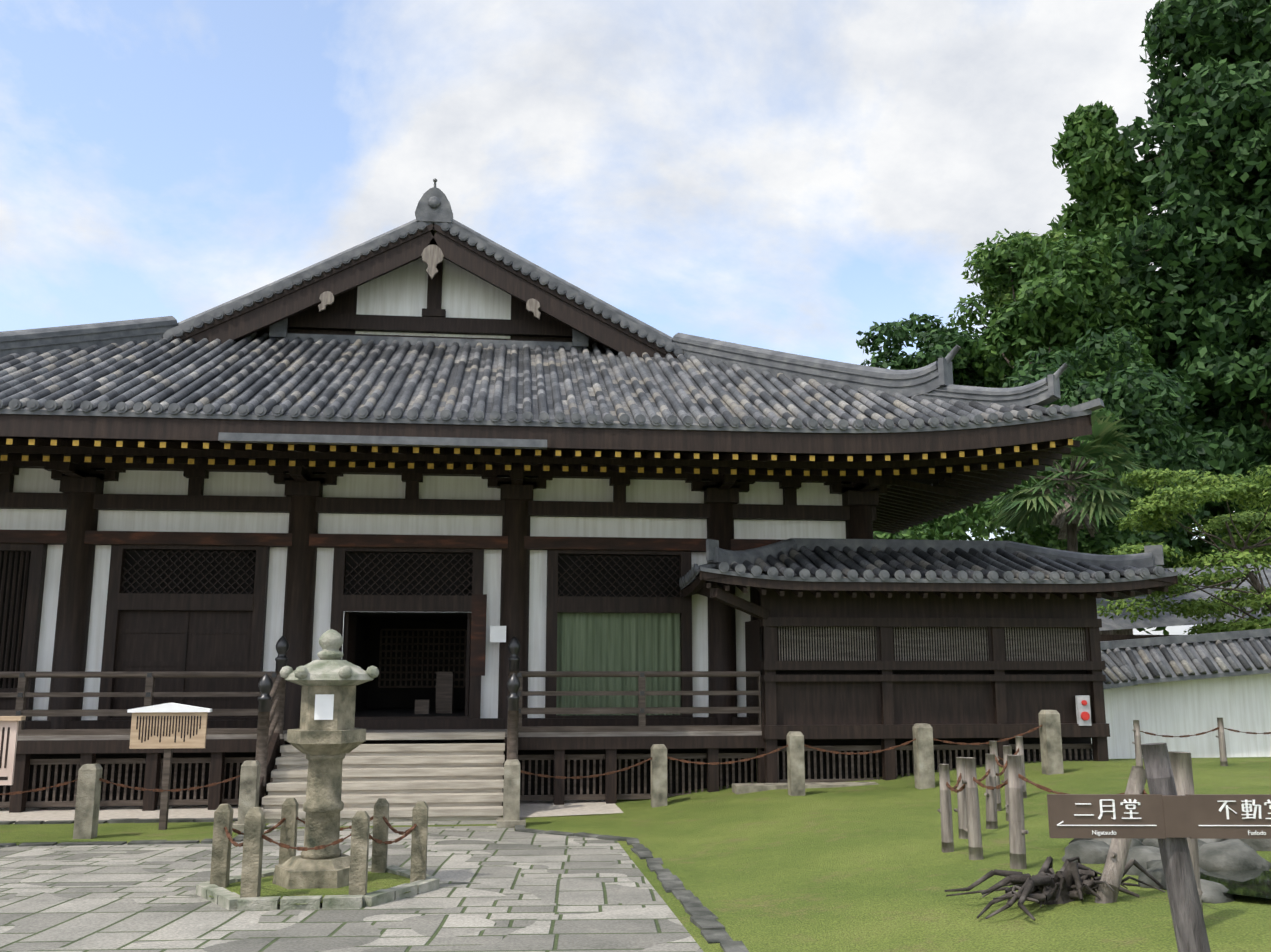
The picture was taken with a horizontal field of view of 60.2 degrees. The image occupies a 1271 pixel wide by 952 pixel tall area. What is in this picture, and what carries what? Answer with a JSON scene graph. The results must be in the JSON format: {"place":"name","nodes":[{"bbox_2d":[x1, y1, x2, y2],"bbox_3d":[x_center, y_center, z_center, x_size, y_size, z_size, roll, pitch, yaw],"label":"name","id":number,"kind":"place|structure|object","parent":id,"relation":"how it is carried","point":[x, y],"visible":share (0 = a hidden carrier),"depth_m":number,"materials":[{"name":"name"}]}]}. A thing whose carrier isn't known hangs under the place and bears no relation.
{"place":"outdoors","nodes":[
{"label":"outdoors","id":0,"kind":"place"},
{"bbox_2d":[0,721,18,784],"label":"notice board","id":1,"kind":"object","parent":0,"point":[8,771],"visible":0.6,"depth_m":13.24,"materials":[{"name":"beige wood"}]},
{"bbox_2d":[0,716,25,720],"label":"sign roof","id":2,"kind":"structure","parent":1,"relation":"on","point":[11,718],"depth_m":13.26,"materials":[{"name":"beige wood"}]},
{"bbox_2d":[366,620,466,708],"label":"hall inner wall","id":3,"kind":"structure","parent":0,"point":[390,698],"depth_m":22.52,"materials":[{"name":"black wood"}]},
{"bbox_2d":[378,629,466,687],"bbox_3d":[-4.364,3.738,22.500,1.750,1.190,0.060,1,-10,-6],"label":"lattice screen","id":4,"kind":"object","parent":3,"relation":"attached to","point":[417,658],"visible":0.94,"depth_m":22.48,"materials":[{"name":"brown wood"}]},
{"bbox_2d":[415,672,453,713],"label":"boxes","id":5,"kind":"object","parent":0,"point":[444,690],"visible":1,"depth_m":20.16,"materials":[{"name":"brown wood"}]},
{"bbox_2d":[0,0,1234,649],"label":"sky","id":6,"kind":"structure","parent":0,"point":[787,176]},
{"bbox_2d":[0,752,1270,951],"bbox_3d":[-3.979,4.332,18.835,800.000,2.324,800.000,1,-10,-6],"label":"lawn","id":7,"kind":"structure","parent":0,"point":[862,868],"depth_m":10.35,"materials":[{"name":"green plant"}]},
{"bbox_2d":[158,748,172,829],"bbox_3d":[-6.473,4.281,15.115,0.090,1.150,0.090,1,-10,-6],"label":"sign post","id":8,"kind":"object","parent":7,"relation":"on","point":[165,795],"visible":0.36,"depth_m":15.08,"materials":[{"name":"wood"}]},
{"bbox_2d":[129,712,207,748],"bbox_3d":[-6.468,3.519,15.197,1.000,0.500,0.040,1,-10,-6],"label":"notice board","id":9,"kind":"object","parent":8,"relation":"attached to","point":[198,740],"visible":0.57,"depth_m":15.18,"materials":[{"name":"beige wood"}]},
{"bbox_2d":[0,716,200,779],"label":"sign lettering","id":10,"kind":"object","parent":9,"relation":"attached to","point":[6,753],"visible":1,"depth_m":15.16},
{"bbox_2d":[127,703,211,712],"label":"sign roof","id":11,"kind":"structure","parent":9,"relation":"on","point":[171,707],"depth_m":15.19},
{"bbox_2d":[0,800,623,823],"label":"sand strip","id":12,"kind":"object","parent":7,"relation":"on","point":[550,808],"visible":0.14,"depth_m":16.86,"materials":[{"name":"beige sand"}]},
{"bbox_2d":[0,820,703,951],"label":"paving stone","id":13,"kind":"object","parent":7,"relation":"on","point":[505,890],"visible":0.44,"depth_m":9.18,"materials":[{"name":"grey stone"}]},
{"bbox_2d":[196,865,439,910],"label":"stone curb","id":14,"kind":"structure","parent":13,"relation":"on","point":[226,898],"depth_m":9.16,"materials":[{"name":"stone"}]},
{"bbox_2d":[209,871,410,903],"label":"grass patch","id":15,"kind":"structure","parent":14,"relation":"on","point":[375,882],"depth_m":9.68,"materials":[{"name":"green plant"}]},
{"bbox_2d":[210,798,427,897],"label":"stone posts","id":16,"kind":"object","parent":15,"relation":"on","point":[252,857],"visible":0.75,"depth_m":9.86,"materials":[{"name":"grey stone"}]},
{"bbox_2d":[224,816,416,850],"bbox_3d":[-2.865,3.233,10.032,1.794,0.245,1.554,1,-10,-6],"label":"rope barrier","id":17,"kind":"object","parent":16,"relation":"attached to","point":[270,840],"visible":0.6,"depth_m":9.72,"materials":[{"name":"brown fabric"}]},
{"bbox_2d":[272,685,365,888],"bbox_3d":[-2.866,2.883,10.093,0.870,1.879,0.753,1,-10,-6],"label":"stone lantern","id":18,"kind":"object","parent":13,"relation":"on","point":[325,746],"visible":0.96,"depth_m":9.94,"materials":[{"name":"grey stone"}]},
{"bbox_2d":[314,694,333,719],"bbox_3d":[-2.842,2.109,10.007,0.165,0.226,0.007,1,-10,-6],"label":"paper lantern window","id":19,"kind":"structure","parent":18,"relation":"attached to","point":[324,704],"depth_m":10.00,"materials":[{"name":"white paper"}]},
{"bbox_2d":[280,629,378,685],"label":"lantern roof","id":20,"kind":"structure","parent":18,"relation":"on","point":[329,668],"depth_m":10.13,"materials":[{"name":"grey stone"}]},
{"bbox_2d":[0,818,748,951],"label":"kerb stones","id":21,"kind":"object","parent":7,"relation":"on","point":[707,923],"visible":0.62,"depth_m":12.23,"materials":[{"name":"grey stone"}]},
{"bbox_2d":[0,739,756,807],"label":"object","id":22,"kind":"object","parent":7,"relation":"on","point":[253,754],"depth_m":18.05,"materials":[{"name":"brown wood"}]},
{"bbox_2d":[0,753,756,807],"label":"under deck slats","id":23,"kind":"object","parent":7,"relation":"on","point":[238,761],"visible":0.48,"depth_m":17.40,"materials":[{"name":"brown wood"}]},
{"bbox_2d":[232,817,525,831],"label":"stair post bases","id":24,"kind":"object","parent":7,"relation":"on","point":[501,823],"visible":0.39,"depth_m":15.12,"materials":[{"name":"stone"}]},
{"bbox_2d":[262,732,504,823],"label":"entrance stairs","id":25,"kind":"structure","parent":7,"relation":"on","point":[454,781],"depth_m":16.63,"materials":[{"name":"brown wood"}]},
{"bbox_2d":[9,733,764,812],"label":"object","id":26,"kind":"object","parent":7,"relation":"on","point":[88,750],"visible":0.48,"depth_m":17.25,"materials":[{"name":"brown wood"}]},
{"bbox_2d":[0,671,761,785],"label":"deck railing","id":27,"kind":"object","parent":26,"relation":"on","point":[271,722],"visible":0.67,"depth_m":17.45,"materials":[{"name":"brown wood"}]},
{"bbox_2d":[16,636,761,715],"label":"rail fittings","id":28,"kind":"object","parent":27,"relation":"on","point":[265,684],"visible":0.96,"depth_m":17.07,"materials":[{"name":"black metal"}]},
{"bbox_2d":[17,729,761,739],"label":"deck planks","id":29,"kind":"object","parent":26,"relation":"on","point":[522,734],"visible":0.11,"depth_m":17.88,"materials":[{"name":"brown wood"}]},
{"bbox_2d":[0,468,849,720],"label":"hall plaster walls","id":30,"kind":"structure","parent":7,"relation":"on","point":[34,480],"depth_m":19.41,"materials":[{"name":"white paint"}]},
{"bbox_2d":[0,550,679,715],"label":"dark hall interior","id":31,"kind":"object","parent":30,"relation":"in","point":[362,638],"visible":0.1,"depth_m":19.37,"materials":[{"name":"black"}]},
{"bbox_2d":[0,436,906,744],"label":"timber frame","id":32,"kind":"object","parent":30,"relation":"attached to","point":[184,632],"visible":0.67,"depth_m":18.98,"materials":[{"name":"brown wood"}]},
{"bbox_2d":[0,549,680,687],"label":"lattice panels","id":33,"kind":"object","parent":32,"relation":"attached to","point":[16,610],"visible":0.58,"depth_m":18.93,"materials":[{"name":"brown wood"}]},
{"bbox_2d":[0,530,782,551],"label":"horizontal beam","id":34,"kind":"structure","parent":32,"relation":"attached to","point":[53,537],"depth_m":19.12,"materials":[{"name":"brown wood"}]},
{"bbox_2d":[556,613,680,715],"bbox_3d":[-0.294,3.329,19.450,2.210,1.790,0.107,1,-10,-6],"label":"curtain","id":35,"kind":"object","parent":32,"relation":"hanging from","point":[618,641],"visible":0.88,"depth_m":19.47,"materials":[{"name":"green fabric"}]},
{"bbox_2d":[470,594,486,675],"bbox_3d":[-2.735,2.765,19.096,0.260,1.400,0.045,1,-10,-6],"label":"door panel","id":36,"kind":"object","parent":30,"relation":"attached to","point":[478,635],"visible":1,"depth_m":19.07,"materials":[{"name":"brown wood"}]},
{"bbox_2d":[490,626,505,641],"bbox_3d":[-2.381,2.737,18.992,0.280,0.280,0.015,1,-10,-6],"label":"paper notice","id":37,"kind":"object","parent":30,"relation":"attached to","point":[497,633],"visible":1,"depth_m":18.98,"materials":[{"name":"white paper"}]},
{"bbox_2d":[0,414,1091,533],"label":"roof eaves","id":38,"kind":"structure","parent":30,"relation":"on","point":[909,499],"depth_m":17.53,"materials":[{"name":"brown wood"}]},
{"bbox_2d":[218,432,546,448],"bbox_3d":[-3.766,-0.530,16.549,4.850,0.120,0.140,1,-10,-6],"label":"eave gutter","id":39,"kind":"object","parent":38,"relation":"attached to","point":[379,440],"visible":1,"depth_m":16.49,"materials":[{"name":"grey metal"}]},
{"bbox_2d":[0,439,1072,475],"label":"ochre rafter ends","id":40,"kind":"object","parent":38,"relation":"attached to","point":[477,451],"visible":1,"depth_m":17.40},
{"bbox_2d":[0,332,1073,427],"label":"roof tiles","id":41,"kind":"object","parent":38,"relation":"on","point":[252,371],"visible":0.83,"depth_m":19.28,"materials":[{"name":"grey tile"}]},
{"bbox_2d":[247,258,602,346],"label":"gable","id":42,"kind":"structure","parent":41,"relation":"on","point":[339,316],"depth_m":23.75,"materials":[{"name":"white paint"}]},
{"bbox_2d":[0,178,1104,432],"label":"roof ridge","id":43,"kind":"structure","parent":38,"relation":"on","point":[924,382],"depth_m":20.42,"materials":[{"name":"grey tile"}]},
{"bbox_2d":[169,224,676,357],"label":"gable bargeboards","id":44,"kind":"object","parent":43,"relation":"attached to","point":[344,278],"visible":0.67,"depth_m":23.12,"materials":[{"name":"wood"}]},
{"bbox_2d":[318,245,540,318],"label":"gable ornaments","id":45,"kind":"object","parent":44,"relation":"attached to","point":[432,256],"visible":1,"depth_m":23.01},
{"bbox_2d":[73,710,1063,838],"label":"stone posts","id":46,"kind":"object","parent":7,"relation":"on","point":[87,806],"visible":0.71,"depth_m":16.59,"materials":[{"name":"grey stone"}]},
{"bbox_2d":[0,724,1041,794],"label":"chains","id":47,"kind":"object","parent":46,"relation":"hanging from","point":[521,771],"visible":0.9,"depth_m":16.77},
{"bbox_2d":[732,782,877,793],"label":"stone slabs","id":48,"kind":"structure","parent":7,"relation":"on","point":[740,788],"depth_m":17.52,"materials":[{"name":"grey stone"}]},
{"bbox_2d":[856,312,989,386],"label":"tree","id":49,"kind":"object","parent":7,"relation":"on","point":[933,339],"visible":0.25,"depth_m":51.24,"materials":[{"name":"green plant"}]},
{"bbox_2d":[682,571,1177,782],"bbox_3d":[4.960,3.612,18.858,8.150,3.750,2.350,1,-10,-6],"label":"annex","id":50,"kind":"object","parent":7,"relation":"on","point":[886,706],"depth_m":18.55,"materials":[{"name":"brown wood"}]},
{"bbox_2d":[762,744,1092,782],"bbox_3d":[5.054,4.850,18.475,5.960,0.620,0.060,1,-10,-6],"label":"foundation lattice","id":51,"kind":"object","parent":50,"relation":"attached to","point":[937,748],"visible":0.25,"depth_m":18.37,"materials":[{"name":"brown wood"}]},
{"bbox_2d":[679,538,1177,588],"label":"tiled roof","id":52,"kind":"structure","parent":50,"relation":"attached to","point":[1152,556],"depth_m":18.41,"materials":[{"name":"grey tile"}]},
{"bbox_2d":[690,546,1170,583],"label":"roof tiles","id":53,"kind":"object","parent":50,"relation":"attached to","point":[891,561],"visible":0.67,"depth_m":18.96,"materials":[{"name":"grey tile"}]},
{"bbox_2d":[778,626,1085,660],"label":"lattice windows","id":54,"kind":"structure","parent":50,"relation":"attached to","point":[936,644],"depth_m":18.67,"materials":[{"name":"wood"}]},
{"bbox_2d":[1075,695,1091,725],"bbox_3d":[7.609,3.984,18.630,0.220,0.500,0.070,1,-10,-6],"label":"alarm box","id":55,"kind":"object","parent":50,"relation":"attached to","point":[1080,708],"visible":0.86,"depth_m":18.60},
{"bbox_2d":[1081,700,1089,719],"bbox_3d":[7.614,3.969,18.582,0.150,0.338,0.030,1,-10,-6],"label":"alarm lamp","id":56,"kind":"object","parent":55,"relation":"attached to","point":[1085,715],"visible":0.96,"depth_m":18.56,"materials":[{"name":"red plastic"}]},
{"bbox_2d":[944,229,1160,436],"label":"tree","id":57,"kind":"object","parent":7,"relation":"on","point":[1054,299],"depth_m":49.67,"materials":[{"name":"green plant"}]},
{"bbox_2d":[944,856,1164,920],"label":"tree roots","id":58,"kind":"object","parent":7,"relation":"on","point":[1070,881],"visible":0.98,"depth_m":7.80,"materials":[{"name":"brown wood"}]},
{"bbox_2d":[980,395,1155,551],"bbox_3d":[12.018,2.643,30.150,5.233,9.548,4.903,1,-10,-6],"label":"palm tree","id":59,"kind":"object","parent":7,"relation":"on","point":[1105,436],"depth_m":29.49,"materials":[{"name":"green plant"}]},
{"bbox_2d":[1050,491,1099,538],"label":"palm tree dead fronds","id":60,"kind":"object","parent":59,"relation":"attached to","point":[1059,520],"visible":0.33,"depth_m":30.23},
{"bbox_2d":[937,718,1227,916],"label":"wooden posts","id":61,"kind":"object","parent":7,"relation":"on","point":[969,822],"visible":0.75,"depth_m":9.80,"materials":[{"name":"grey wood"}]},
{"bbox_2d":[946,727,1270,793],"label":"lawn chains","id":62,"kind":"object","parent":61,"relation":"hanging from","point":[1004,767],"visible":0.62,"depth_m":11.09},
{"bbox_2d":[1086,425,1150,634],"bbox_3d":[16.835,2.784,39.578,4.784,13.502,4.244,1,-10,-6],"label":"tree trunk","id":63,"kind":"object","parent":7,"relation":"on","point":[1107,632],"depth_m":39.15,"materials":[{"name":"plant"}]},
{"bbox_2d":[1002,326,1212,567],"bbox_3d":[16.559,-0.629,39.780,8.148,10.402,7.826,1,-10,-6],"label":"tree foliage","id":64,"kind":"object","parent":63,"relation":"attached to","point":[1141,408],"visible":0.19,"depth_m":38.40,"materials":[{"name":"green plant"}]},
{"bbox_2d":[1076,181,1208,634],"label":"tree","id":65,"kind":"object","parent":7,"relation":"on","point":[1124,632],"depth_m":52.61,"materials":[{"name":"green plant"}]},
{"bbox_2d":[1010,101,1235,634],"bbox_3d":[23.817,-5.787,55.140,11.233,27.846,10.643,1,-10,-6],"label":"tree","id":66,"kind":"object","parent":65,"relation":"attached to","point":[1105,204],"visible":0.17,"depth_m":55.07,"materials":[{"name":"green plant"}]},
{"bbox_2d":[1062,838,1270,903],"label":"rocks","id":67,"kind":"object","parent":7,"relation":"on","point":[1216,855],"visible":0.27,"depth_m":8.74,"materials":[{"name":"grey stone"}]},
{"bbox_2d":[1200,871,1270,898],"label":"pond water","id":68,"kind":"structure","parent":67,"relation":"in","point":[1252,883],"depth_m":7.97,"materials":[{"name":"liquid"}]},
{"bbox_2d":[1141,743,1210,951],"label":"sign pole","id":69,"kind":"object","parent":7,"relation":"on","point":[1190,931],"visible":0.85,"depth_m":5.21,"materials":[{"name":"grey wood"}]},
{"bbox_2d":[1091,673,1270,758],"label":"wall","id":70,"kind":"structure","parent":7,"relation":"on","point":[1242,703],"depth_m":22.54,"materials":[{"name":"white paint"}]},
{"bbox_2d":[1096,564,1270,630],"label":"building roof","id":71,"kind":"structure","parent":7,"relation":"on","point":[1166,619],"depth_m":29.78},
{"bbox_2d":[1097,465,1270,634],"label":"pine tree","id":72,"kind":"object","parent":7,"relation":"on","point":[1166,500],"depth_m":26.49,"materials":[{"name":"green plant"}]},
{"bbox_2d":[1100,628,1270,688],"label":"wall roof tiles","id":73,"kind":"object","parent":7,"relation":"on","point":[1154,642],"visible":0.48,"depth_m":22.48,"materials":[{"name":"tile"}]},
{"bbox_3d":[7.787,4.581,33.025,2.620,7.708,3.536,1,-10,-6],"label":"tree trunk","id":74,"kind":"object","parent":7,"relation":"on","visible":0},
{"bbox_2d":[873,506,979,539],"bbox_3d":[8.020,2.103,33.835,5.028,5.597,5.874,5,-11,-26],"label":"tree foliage","id":75,"kind":"object","parent":74,"relation":"on","point":[926,530],"visible":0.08,"depth_m":32.13,"materials":[{"name":"green plant"}]},
{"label":"tree trunk","id":76,"kind":"object","parent":7,"relation":"on","visible":0},
{"bbox_2d":[950,403,1157,565],"bbox_3d":[13.326,1.080,35.606,6.473,6.615,6.643,-4,-11,21],"label":"tree foliage","id":77,"kind":"object","parent":76,"relation":"attached to","point":[1100,543],"visible":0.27,"depth_m":33.73,"materials":[{"name":"green plant"}]},
{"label":"tree trunk","id":78,"kind":"object","parent":7,"relation":"on","visible":0},
{"bbox_2d":[929,505,990,539],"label":"tree foliage","id":79,"kind":"object","parent":78,"relation":"attached to","point":[965,531],"depth_m":41.27,"materials":[{"name":"green plant"}]},
{"bbox_2d":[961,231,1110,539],"bbox_3d":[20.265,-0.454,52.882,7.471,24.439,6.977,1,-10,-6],"label":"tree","id":80,"kind":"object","parent":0,"point":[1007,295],"depth_m":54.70,"materials":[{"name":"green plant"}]},
{"bbox_2d":[1100,635,1178,641],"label":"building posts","id":81,"kind":"object","parent":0,"point":[1112,637],"visible":0.1,"depth_m":28.43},
{"bbox_2d":[1047,794,1270,838],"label":"sign boards","id":82,"kind":"object","parent":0,"point":[1179,816],"visible":1,"depth_m":5.22,"materials":[{"name":"brown wood"}]},
{"bbox_2d":[1092,830,1115,835],"bbox_3d":[2.225,1.695,5.203,0.113,0.026,0.003,0,-10,0],"label":"sign lettering","id":83,"kind":"object","parent":82,"relation":"attached to","point":[1103,833],"visible":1,"depth_m":5.20},
{"bbox_2d":[1057,799,1270,825],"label":"sign lettering","id":84,"kind":"object","parent":82,"relation":"attached to","point":[1246,804],"visible":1,"depth_m":5.21},
{"bbox_2d":[1248,831,1265,834],"bbox_3d":[2.945,1.690,5.195,0.084,0.019,0.003,0,-10,1],"label":"sign lettering","id":85,"kind":"object","parent":82,"relation":"attached to","point":[1262,832],"visible":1,"depth_m":5.19},
{"bbox_2d":[1104,0,1270,566],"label":"tree","id":86,"kind":"object","parent":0,"point":[1212,288],"depth_m":50.72,"materials":[{"name":"green plant"}]},
{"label":"big tree trunk","id":87,"kind":"object","parent":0,"visible":0},
{"bbox_2d":[1249,210,1270,339],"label":"tree","id":88,"kind":"object","parent":87,"relation":"attached to","point":[1264,334],"visible":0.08,"depth_m":49.94,"materials":[{"name":"green plant"}]}
]}

